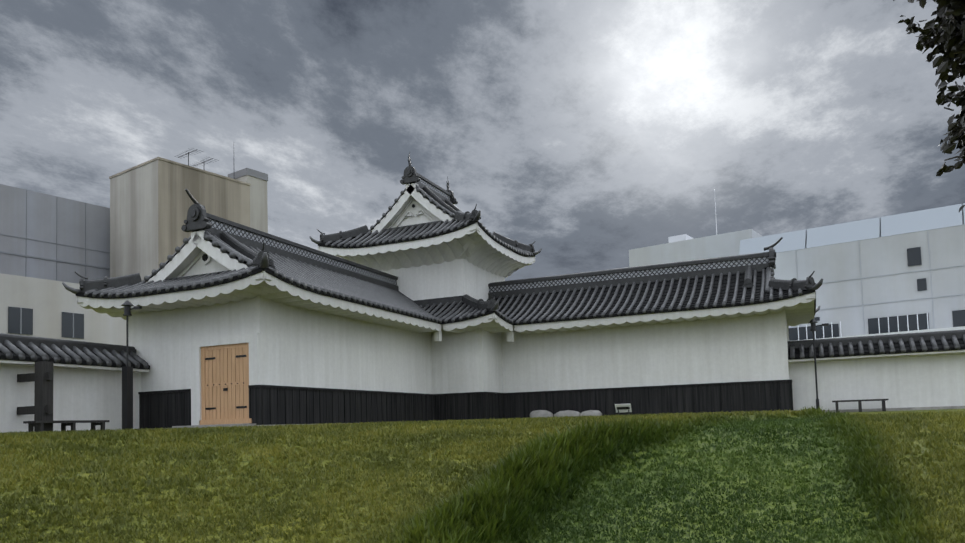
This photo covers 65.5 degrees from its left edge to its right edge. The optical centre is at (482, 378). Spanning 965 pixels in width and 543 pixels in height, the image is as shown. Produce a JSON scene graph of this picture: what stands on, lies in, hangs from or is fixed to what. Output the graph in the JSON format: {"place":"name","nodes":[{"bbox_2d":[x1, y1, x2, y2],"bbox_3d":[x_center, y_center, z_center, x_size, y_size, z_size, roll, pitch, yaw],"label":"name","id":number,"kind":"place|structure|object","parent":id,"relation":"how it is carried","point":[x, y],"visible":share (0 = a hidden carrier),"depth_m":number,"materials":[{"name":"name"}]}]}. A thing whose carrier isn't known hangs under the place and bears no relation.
{"place":"outdoors","nodes":[
{"label":"outdoors","id":0,"kind":"place"},
{"bbox_2d":[0,406,964,542],"bbox_3d":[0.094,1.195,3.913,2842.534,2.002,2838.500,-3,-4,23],"label":"terrain","id":1,"kind":"structure","parent":0,"point":[599,482],"depth_m":10.97,"materials":[{"name":"green plant"}]},
{"bbox_2d":[17,361,52,431],"bbox_3d":[-10.087,0.786,16.844,1.120,2.300,0.260,-3,-4,23],"label":"support post","id":2,"kind":"object","parent":1,"relation":"on","point":[41,409],"visible":0.74,"depth_m":16.65,"materials":[{"name":"black wood"}]},
{"bbox_2d":[0,184,125,345],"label":"town block","id":3,"kind":"structure","parent":1,"relation":"on","point":[50,245],"depth_m":50.79,"materials":[{"name":"grey concrete"}]},
{"bbox_2d":[8,306,83,338],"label":"windows","id":4,"kind":"structure","parent":3,"relation":"in","point":[13,312],"depth_m":40.05,"materials":[{"name":"grey glass"}]},
{"bbox_2d":[23,420,108,432],"bbox_3d":[-9.400,1.174,17.018,0.400,0.445,1.850,-3,-4,23],"label":"bench","id":5,"kind":"object","parent":1,"relation":"on","point":[64,424],"visible":0.77,"depth_m":16.93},
{"bbox_2d":[121,300,141,429],"bbox_3d":[-8.774,-0.139,18.763,0.600,3.700,0.300,-3,-4,23],"label":"lamp","id":6,"kind":"object","parent":1,"relation":"on","point":[127,396],"visible":0.94,"depth_m":18.74,"materials":[{"name":"grey metal"}]},
{"bbox_2d":[109,148,267,280],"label":"building","id":7,"kind":"structure","parent":1,"relation":"on","point":[151,202],"depth_m":53.22,"materials":[{"name":"grey concrete"}]},
{"bbox_2d":[0,152,964,432],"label":"japanese castle","id":8,"kind":"structure","parent":1,"relation":"on","point":[410,304],"depth_m":24.27,"materials":[{"name":"white paint"}]},
{"bbox_2d":[199,343,251,424],"bbox_3d":[-6.507,0.142,18.975,1.660,2.010,0.100,-3,-4,23],"label":"door","id":9,"kind":"structure","parent":8,"relation":"in","point":[227,369],"depth_m":19.00,"materials":[{"name":"brown wood"}]},
{"bbox_2d":[530,410,552,417],"bbox_3d":[2.096,1.355,26.736,0.872,0.502,0.622,-3,-4,23],"label":"rock","id":10,"kind":"object","parent":1,"relation":"on","point":[539,413],"visible":0.5,"depth_m":26.52,"materials":[{"name":"grey stone"}]},
{"bbox_2d":[554,410,580,416],"bbox_3d":[3.025,1.323,26.350,0.961,0.454,0.626,-3,-4,23],"label":"rock","id":11,"kind":"object","parent":1,"relation":"on","point":[568,413],"visible":0.42,"depth_m":26.12,"materials":[{"name":"grey stone"}]},
{"bbox_2d":[581,410,601,415],"bbox_3d":[3.809,1.289,26.035,0.727,0.433,0.619,-3,-4,23],"label":"rock","id":12,"kind":"object","parent":1,"relation":"on","point":[592,412],"visible":0.42,"depth_m":25.79,"materials":[{"name":"grey stone"}]},
{"bbox_2d":[615,404,631,414],"bbox_3d":[4.795,1.188,25.502,0.540,0.665,0.181,-3,-4,23],"label":"info sign","id":13,"kind":"object","parent":1,"relation":"on","point":[619,408],"visible":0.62,"depth_m":25.50,"materials":[{"name":"grey metal"}]},
{"bbox_2d":[629,188,964,340],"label":"town block","id":14,"kind":"structure","parent":1,"relation":"on","point":[903,273],"depth_m":38.73,"materials":[{"name":"white concrete"}]},
{"bbox_2d":[789,247,964,340],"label":"windows","id":15,"kind":"structure","parent":14,"relation":"in","point":[913,254],"depth_m":37.85,"materials":[{"name":"grey glass"}]},
{"bbox_2d":[809,319,828,408],"bbox_3d":[10.771,-0.245,23.866,0.600,3.370,0.300,-3,-4,23],"label":"lamp","id":16,"kind":"object","parent":1,"relation":"on","point":[812,322],"visible":0.9,"depth_m":23.92,"materials":[{"name":"grey metal"}]},
{"bbox_2d":[832,399,888,412],"bbox_3d":[11.749,0.878,23.332,1.550,0.445,0.400,-3,-4,23],"label":"bench","id":17,"kind":"object","parent":1,"relation":"on","point":[860,405],"visible":0.83,"depth_m":23.16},
{"bbox_2d":[893,0,964,211],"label":"leaves","id":18,"kind":"object","parent":1,"relation":"on","point":[947,31],"visible":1,"depth_m":4.76,"materials":[{"name":"green plant"}]},
{"bbox_2d":[0,0,964,280],"label":"sky","id":19,"kind":"structure","parent":0,"point":[591,132],"materials":[{"name":"grey"}]}
]}

